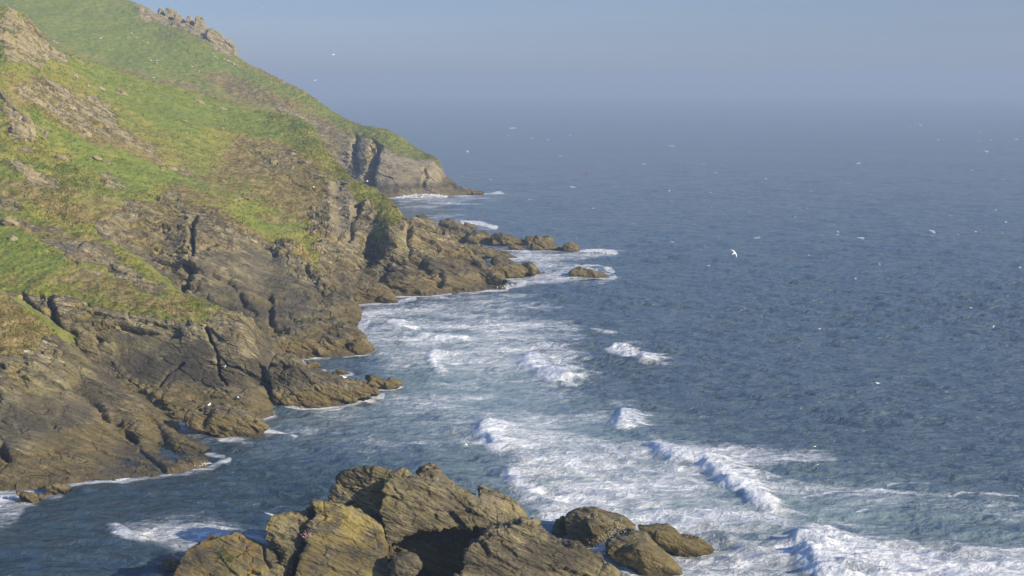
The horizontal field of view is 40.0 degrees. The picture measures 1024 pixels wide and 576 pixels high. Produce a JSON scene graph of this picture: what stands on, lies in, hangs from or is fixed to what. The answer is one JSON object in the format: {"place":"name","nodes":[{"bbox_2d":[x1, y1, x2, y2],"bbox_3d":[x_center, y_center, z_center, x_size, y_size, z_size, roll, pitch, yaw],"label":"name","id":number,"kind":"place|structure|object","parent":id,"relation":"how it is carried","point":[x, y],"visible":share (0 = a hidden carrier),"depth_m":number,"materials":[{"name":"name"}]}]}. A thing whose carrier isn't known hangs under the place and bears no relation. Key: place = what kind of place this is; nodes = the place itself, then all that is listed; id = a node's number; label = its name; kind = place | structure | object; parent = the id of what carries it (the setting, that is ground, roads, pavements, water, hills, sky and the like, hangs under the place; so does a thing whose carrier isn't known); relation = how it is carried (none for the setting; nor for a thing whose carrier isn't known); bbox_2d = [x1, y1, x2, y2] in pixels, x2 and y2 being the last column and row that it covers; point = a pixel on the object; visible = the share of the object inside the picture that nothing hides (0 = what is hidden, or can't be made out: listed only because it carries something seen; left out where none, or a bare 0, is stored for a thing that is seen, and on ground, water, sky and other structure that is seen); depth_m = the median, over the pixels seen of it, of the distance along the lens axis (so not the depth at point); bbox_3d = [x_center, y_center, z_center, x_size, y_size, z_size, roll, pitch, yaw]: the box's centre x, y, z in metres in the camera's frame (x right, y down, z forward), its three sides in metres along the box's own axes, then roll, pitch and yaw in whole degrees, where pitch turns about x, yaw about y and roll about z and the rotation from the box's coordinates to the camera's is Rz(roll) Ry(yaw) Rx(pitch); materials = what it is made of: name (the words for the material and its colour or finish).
{"place":"outdoors","nodes":[
{"label":"outdoors","id":0,"kind":"place"},
{"bbox_2d":[0,290,210,490],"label":"cliff","id":1,"kind":"structure","parent":0,"point":[77,416],"depth_m":179.05,"materials":[{"name":"rock"},{"name":"turf"}]},
{"bbox_2d":[0,293,57,354],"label":"grass","id":2,"kind":"structure","parent":1,"relation":"on","point":[35,322],"depth_m":197.82,"materials":[{"name":"plant"}]},
{"bbox_2d":[25,359,44,370],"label":"boulder","id":3,"kind":"object","parent":1,"relation":"on","point":[35,364],"visible":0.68,"depth_m":186.05,"materials":[{"name":"brown stone"}]},
{"bbox_2d":[23,349,63,362],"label":"rock rib","id":4,"kind":"object","parent":1,"relation":"on","point":[28,351],"visible":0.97,"depth_m":190.58,"materials":[{"name":"stone"}]},
{"bbox_2d":[76,332,101,367],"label":"rock pillar","id":5,"kind":"object","parent":1,"relation":"on","point":[87,344],"visible":0.64,"depth_m":205.69,"materials":[{"name":"brown stone"}]},
{"bbox_2d":[0,209,284,422],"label":"cliff","id":6,"kind":"structure","parent":0,"point":[181,361],"depth_m":213.25,"materials":[{"name":"rock"}]},
{"bbox_2d":[1,216,21,225],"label":"boulder","id":7,"kind":"object","parent":6,"relation":"on","point":[7,220],"visible":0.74,"depth_m":257.08,"materials":[{"name":"grey stone"}]},
{"bbox_2d":[7,235,17,240],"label":"boulder","id":8,"kind":"object","parent":6,"relation":"on","point":[13,238],"visible":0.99,"depth_m":249.43,"materials":[{"name":"beige stone"}]},
{"bbox_2d":[0,210,214,320],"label":"grass","id":9,"kind":"structure","parent":6,"relation":"on","point":[196,302],"depth_m":228.02,"materials":[{"name":"green plant"}]},
{"bbox_2d":[98,341,120,370],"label":"rock pillar","id":10,"kind":"object","parent":6,"relation":"on","point":[110,354],"visible":0.96,"depth_m":206.21,"materials":[{"name":"brown stone"}]},
{"bbox_2d":[114,365,126,372],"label":"boulder","id":11,"kind":"object","parent":6,"relation":"on","point":[120,369],"visible":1,"depth_m":205.98,"materials":[{"name":"stone"}]},
{"bbox_2d":[122,372,130,378],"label":"boulder","id":12,"kind":"object","parent":6,"relation":"on","point":[127,375],"visible":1,"depth_m":205.12,"materials":[{"name":"stone"}]},
{"bbox_2d":[130,378,138,384],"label":"boulder","id":13,"kind":"object","parent":6,"relation":"on","point":[133,381],"visible":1,"depth_m":204.26,"materials":[{"name":"brown stone"}]},
{"bbox_2d":[137,383,144,387],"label":"boulder","id":14,"kind":"object","parent":6,"relation":"on","point":[141,385],"visible":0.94,"depth_m":203.16,"materials":[{"name":"stone"}]},
{"bbox_2d":[142,387,151,394],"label":"boulder","id":15,"kind":"object","parent":6,"relation":"on","point":[148,390],"visible":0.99,"depth_m":201.44,"materials":[{"name":"brown stone"}]},
{"bbox_2d":[148,398,156,403],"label":"boulder","id":16,"kind":"object","parent":6,"relation":"on","point":[153,401],"visible":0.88,"depth_m":199.22,"materials":[{"name":"brown stone"}]},
{"bbox_2d":[150,390,160,398],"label":"boulder","id":17,"kind":"object","parent":6,"relation":"on","point":[156,394],"visible":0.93,"depth_m":199.96,"materials":[{"name":"brown stone"}]},
{"bbox_2d":[161,396,176,403],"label":"boulder","id":18,"kind":"object","parent":6,"relation":"on","point":[167,400],"visible":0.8,"depth_m":197.71,"materials":[{"name":"brown stone"}]},
{"bbox_2d":[163,402,180,410],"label":"boulder","id":19,"kind":"object","parent":6,"relation":"on","point":[172,406],"visible":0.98,"depth_m":195.71,"materials":[{"name":"stone"}]},
{"bbox_2d":[169,411,184,419],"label":"boulder","id":20,"kind":"object","parent":6,"relation":"on","point":[178,415],"visible":0.87,"depth_m":193.45,"materials":[{"name":"brown stone"}]},
{"bbox_2d":[214,311,227,318],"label":"boulder","id":21,"kind":"object","parent":6,"relation":"on","point":[220,314],"visible":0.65,"depth_m":213.72,"materials":[{"name":"brown stone"}]},
{"bbox_2d":[0,0,483,197],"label":"headland","id":22,"kind":"structure","parent":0,"point":[382,168],"depth_m":701.67,"materials":[{"name":"green plant"}]},
{"bbox_2d":[157,8,164,15],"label":"rock pinnacle","id":23,"kind":"object","parent":22,"relation":"on","point":[161,11],"visible":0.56,"depth_m":777.07,"materials":[{"name":"stone"}]},
{"bbox_2d":[165,7,174,19],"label":"rock pinnacle","id":24,"kind":"object","parent":22,"relation":"on","point":[169,13],"visible":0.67,"depth_m":773.57,"materials":[{"name":"brown stone"}]},
{"bbox_2d":[173,12,185,22],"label":"rock pinnacle","id":25,"kind":"object","parent":22,"relation":"on","point":[179,18],"visible":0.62,"depth_m":767.35,"materials":[{"name":"brown stone"}]},
{"bbox_2d":[186,16,194,25],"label":"rock pinnacle","id":26,"kind":"object","parent":22,"relation":"on","point":[190,20],"visible":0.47,"depth_m":762.85,"materials":[{"name":"stone"}]},
{"bbox_2d":[193,16,207,31],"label":"rock pinnacle","id":27,"kind":"object","parent":22,"relation":"on","point":[200,23],"visible":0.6,"depth_m":757.15,"materials":[{"name":"brown stone"}]},
{"bbox_2d":[205,28,237,56],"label":"rock pinnacle","id":28,"kind":"object","parent":22,"relation":"on","point":[214,36],"visible":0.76,"depth_m":742.16,"materials":[{"name":"brown stone"}]},
{"bbox_2d":[6,0,439,164],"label":"grass","id":29,"kind":"structure","parent":22,"relation":"on","point":[424,156],"depth_m":691.48,"materials":[{"name":"green plant"}]},
{"bbox_2d":[0,5,506,358],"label":"hillside","id":30,"kind":"structure","parent":0,"point":[180,241],"depth_m":323.75,"materials":[{"name":"green plant"}]},
{"bbox_2d":[7,125,28,138],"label":"boulder","id":31,"kind":"object","parent":30,"relation":"on","point":[19,131],"visible":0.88,"depth_m":314.68,"materials":[{"name":"grey stone"}]},
{"bbox_2d":[0,91,49,139],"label":"path","id":32,"kind":"structure","parent":30,"relation":"on","point":[26,118],"depth_m":323.88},
{"bbox_2d":[28,135,35,141],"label":"boulder","id":33,"kind":"object","parent":30,"relation":"on","point":[31,138],"visible":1,"depth_m":315.39,"materials":[{"name":"grey stone"}]},
{"bbox_2d":[55,155,69,160],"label":"boulder","id":34,"kind":"object","parent":30,"relation":"on","point":[63,157],"visible":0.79,"depth_m":314.22,"materials":[{"name":"grey stone"}]},
{"bbox_2d":[92,155,102,159],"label":"boulder","id":35,"kind":"object","parent":30,"relation":"on","point":[96,157],"visible":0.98,"depth_m":322.22,"materials":[{"name":"grey stone"}]},
{"bbox_2d":[115,88,128,95],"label":"boulder","id":36,"kind":"object","parent":30,"relation":"on","point":[120,91],"visible":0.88,"depth_m":413.13,"materials":[{"name":"stone"}]},
{"bbox_2d":[193,98,204,104],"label":"boulder","id":37,"kind":"object","parent":30,"relation":"on","point":[198,100],"visible":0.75,"depth_m":448.19,"materials":[{"name":"stone"}]},
{"bbox_2d":[242,195,252,200],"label":"boulder","id":38,"kind":"object","parent":30,"relation":"on","point":[248,197],"visible":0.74,"depth_m":332.27,"materials":[{"name":"grey stone"}]},
{"bbox_2d":[269,159,278,164],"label":"boulder","id":39,"kind":"object","parent":30,"relation":"on","point":[272,161],"visible":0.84,"depth_m":390.01,"materials":[{"name":"grey stone"}]},
{"bbox_2d":[270,334,331,356],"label":"rock","id":40,"kind":"object","parent":30,"relation":"on","point":[306,346],"visible":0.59,"depth_m":239.72,"materials":[{"name":"brown stone"}]},
{"bbox_2d":[298,159,310,163],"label":"boulder","id":41,"kind":"object","parent":30,"relation":"on","point":[305,161],"visible":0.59,"depth_m":394.60,"materials":[{"name":"grey stone"}]},
{"bbox_2d":[315,283,323,290],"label":"boulder","id":42,"kind":"object","parent":30,"relation":"on","point":[319,286],"visible":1,"depth_m":282.14,"materials":[{"name":"stone"}]},
{"bbox_2d":[322,289,331,295],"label":"boulder","id":43,"kind":"object","parent":30,"relation":"on","point":[326,292],"visible":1,"depth_m":281.12,"materials":[{"name":"stone"}]},
{"bbox_2d":[319,332,353,350],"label":"rock","id":44,"kind":"object","parent":30,"relation":"on","point":[334,343],"visible":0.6,"depth_m":242.04,"materials":[{"name":"brown stone"}]},
{"bbox_2d":[346,294,353,300],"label":"boulder","id":45,"kind":"object","parent":30,"relation":"on","point":[349,296],"visible":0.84,"depth_m":283.81,"materials":[{"name":"stone"}]},
{"bbox_2d":[354,293,359,300],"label":"boulder","id":46,"kind":"object","parent":30,"relation":"on","point":[356,297],"visible":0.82,"depth_m":288.54,"materials":[{"name":"brown stone"}]},
{"bbox_2d":[0,95,1023,575],"bbox_3d":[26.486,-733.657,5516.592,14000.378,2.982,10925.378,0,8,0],"label":"sea","id":47,"kind":"structure","parent":0,"point":[682,369],"depth_m":239.97,"materials":[{"name":"liquid"}]},
{"bbox_2d":[14,490,44,502],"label":"rock","id":48,"kind":"object","parent":47,"relation":"in","point":[30,497],"visible":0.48,"depth_m":155.46,"materials":[{"name":"brown stone"}]},
{"bbox_2d":[44,482,70,494],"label":"rock","id":49,"kind":"object","parent":47,"relation":"in","point":[56,488],"visible":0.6,"depth_m":158.62,"materials":[{"name":"brown stone"}]},
{"bbox_2d":[161,557,179,570],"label":"rock","id":50,"kind":"object","parent":47,"relation":"in","point":[170,564],"visible":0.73,"depth_m":133.06,"materials":[{"name":"grey stone"}]},
{"bbox_2d":[184,403,268,437],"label":"rock","id":51,"kind":"object","parent":47,"relation":"in","point":[224,420],"visible":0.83,"depth_m":184.51,"materials":[{"name":"rock"}]},
{"bbox_2d":[173,532,288,575],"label":"rock slab","id":52,"kind":"object","parent":47,"relation":"in","point":[252,556],"visible":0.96,"depth_m":123.39,"materials":[{"name":"rock"}]},
{"bbox_2d":[216,548,225,558],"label":"grass tuft","id":53,"kind":"object","parent":52,"relation":"on","point":[220,553],"visible":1,"depth_m":123.23,"materials":[{"name":"green plant"}]},
{"bbox_2d":[265,506,315,575],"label":"rock","id":54,"kind":"object","parent":47,"relation":"in","point":[289,548],"visible":0.8,"depth_m":124.05,"materials":[{"name":"rock"}]},
{"bbox_2d":[307,360,320,367],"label":"rock","id":55,"kind":"object","parent":47,"relation":"in","point":[314,364],"visible":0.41,"depth_m":229.61,"materials":[{"name":"brown stone"}]},
{"bbox_2d":[268,353,379,408],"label":"rock","id":56,"kind":"object","parent":47,"relation":"in","point":[296,381],"visible":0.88,"depth_m":201.93,"materials":[{"name":"rock"}]},
{"bbox_2d":[332,369,349,374],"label":"rock","id":57,"kind":"object","parent":47,"relation":"in","point":[340,372],"visible":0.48,"depth_m":224.93,"materials":[{"name":"brown stone"}]},
{"bbox_2d":[295,499,390,575],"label":"rock slab","id":58,"kind":"object","parent":47,"relation":"in","point":[345,540],"visible":1,"depth_m":123.62,"materials":[{"name":"rock"}]},
{"bbox_2d":[327,465,395,555],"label":"rock slab","id":59,"kind":"object","parent":58,"relation":"on","point":[361,487],"visible":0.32,"depth_m":128.87,"materials":[{"name":"rock"}]},
{"bbox_2d":[387,551,422,575],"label":"rock","id":60,"kind":"object","parent":58,"relation":"on","point":[401,563],"visible":1,"depth_m":121.79,"materials":[{"name":"stone"}]},
{"bbox_2d":[347,338,368,354],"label":"rock","id":61,"kind":"object","parent":47,"relation":"in","point":[357,347],"visible":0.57,"depth_m":241.93,"materials":[{"name":"brown stone"}]},
{"bbox_2d":[354,276,383,298],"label":"rock","id":62,"kind":"object","parent":47,"relation":"in","point":[364,288],"visible":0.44,"depth_m":302.21,"materials":[{"name":"brown stone"}]},
{"bbox_2d":[362,374,402,389],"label":"rock","id":63,"kind":"object","parent":47,"relation":"in","point":[378,382],"visible":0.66,"depth_m":213.88,"materials":[{"name":"brown stone"}]},
{"bbox_2d":[379,294,398,302],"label":"rock","id":64,"kind":"object","parent":47,"relation":"in","point":[384,298],"visible":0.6,"depth_m":300.51,"materials":[{"name":"brown stone"}]},
{"bbox_2d":[416,214,435,224],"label":"sea rock","id":65,"kind":"object","parent":47,"relation":"in","point":[427,219],"visible":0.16,"depth_m":459.86,"materials":[{"name":"brown stone"}]},
{"bbox_2d":[387,526,479,575],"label":"rock","id":66,"kind":"object","parent":47,"relation":"in","point":[440,553],"visible":0.45,"depth_m":131.06,"materials":[{"name":"rock"}]},
{"bbox_2d":[378,475,484,542],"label":"rock slab","id":67,"kind":"object","parent":66,"relation":"on","point":[411,505],"visible":1,"depth_m":126.53,"materials":[{"name":"rock"}]},
{"bbox_2d":[389,467,411,477],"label":"rock","id":68,"kind":"object","parent":67,"relation":"on","point":[403,472],"visible":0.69,"depth_m":128.08,"materials":[{"name":"brown stone"}]},
{"bbox_2d":[416,463,454,483],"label":"rock","id":69,"kind":"object","parent":67,"relation":"on","point":[432,471],"visible":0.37,"depth_m":129.80,"materials":[{"name":"stone"}]},
{"bbox_2d":[438,218,471,243],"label":"sea rock","id":70,"kind":"object","parent":47,"relation":"in","point":[459,231],"visible":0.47,"depth_m":416.18,"materials":[{"name":"brown stone"}]},
{"bbox_2d":[464,222,476,227],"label":"sea rock","id":71,"kind":"object","parent":47,"relation":"in","point":[467,224],"visible":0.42,"depth_m":460.96,"materials":[{"name":"brown stone"}]},
{"bbox_2d":[472,250,484,264],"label":"sea rock","id":72,"kind":"object","parent":47,"relation":"in","point":[478,255],"visible":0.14,"depth_m":355.50,"materials":[{"name":"stone"}]},
{"bbox_2d":[466,230,492,244],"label":"sea rock","id":73,"kind":"object","parent":47,"relation":"in","point":[479,237],"visible":0.67,"depth_m":413.15,"materials":[{"name":"brown stone"}]},
{"bbox_2d":[463,242,516,257],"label":"sea rock","id":74,"kind":"object","parent":47,"relation":"in","point":[485,252],"visible":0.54,"depth_m":378.49,"materials":[{"name":"brown stone"}]},
{"bbox_2d":[491,232,525,245],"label":"sea rock","id":75,"kind":"object","parent":47,"relation":"in","point":[500,238],"visible":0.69,"depth_m":409.95,"materials":[{"name":"brown stone"}]},
{"bbox_2d":[487,255,536,278],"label":"sea rock","id":76,"kind":"object","parent":47,"relation":"in","point":[506,268],"visible":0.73,"depth_m":340.24,"materials":[{"name":"brown stone"}]},
{"bbox_2d":[508,245,525,249],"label":"sea rock","id":77,"kind":"object","parent":47,"relation":"in","point":[515,247],"visible":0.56,"depth_m":397.74,"materials":[{"name":"stone"}]},
{"bbox_2d":[453,517,620,575],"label":"rock slab","id":78,"kind":"object","parent":47,"relation":"in","point":[525,546],"visible":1,"depth_m":123.08,"materials":[{"name":"rock"}]},
{"bbox_2d":[477,485,527,534],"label":"rock slab","id":79,"kind":"object","parent":78,"relation":"on","point":[500,506],"visible":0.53,"depth_m":127.95,"materials":[{"name":"brown stone"}]},
{"bbox_2d":[524,235,553,245],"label":"sea rock","id":80,"kind":"object","parent":47,"relation":"in","point":[529,240],"visible":0.23,"depth_m":410.57,"materials":[{"name":"brown stone"}]},
{"bbox_2d":[530,235,561,250],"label":"sea rock","id":81,"kind":"object","parent":47,"relation":"in","point":[539,243],"visible":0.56,"depth_m":397.69,"materials":[{"name":"brown stone"}]},
{"bbox_2d":[551,516,566,536],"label":"boulder","id":82,"kind":"object","parent":47,"relation":"in","point":[558,529],"visible":0.75,"depth_m":141.99,"materials":[{"name":"grey stone"}]},
{"bbox_2d":[562,242,579,251],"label":"sea rock","id":83,"kind":"object","parent":47,"relation":"in","point":[570,247],"visible":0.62,"depth_m":394.24,"materials":[{"name":"brown stone"}]},
{"bbox_2d":[568,266,608,277],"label":"sea rock","id":84,"kind":"object","parent":47,"relation":"in","point":[579,271],"visible":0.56,"depth_m":340.10,"materials":[{"name":"brown stone"}]},
{"bbox_2d":[564,506,635,547],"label":"boulder","id":85,"kind":"object","parent":47,"relation":"in","point":[591,527],"visible":0.84,"depth_m":139.70,"materials":[{"name":"brown stone"}]},
{"bbox_2d":[605,530,682,575],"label":"boulder","id":86,"kind":"object","parent":47,"relation":"in","point":[642,553],"visible":0.98,"depth_m":131.55,"materials":[{"name":"rock"}]},
{"bbox_2d":[638,523,714,556],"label":"boulder","id":87,"kind":"object","parent":47,"relation":"in","point":[667,537],"visible":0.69,"depth_m":137.25,"materials":[{"name":"brown stone"}]},
{"bbox_2d":[130,0,1023,94],"label":"sky","id":88,"kind":"structure","parent":0,"point":[379,47],"materials":[{"name":"blue"}]}
]}

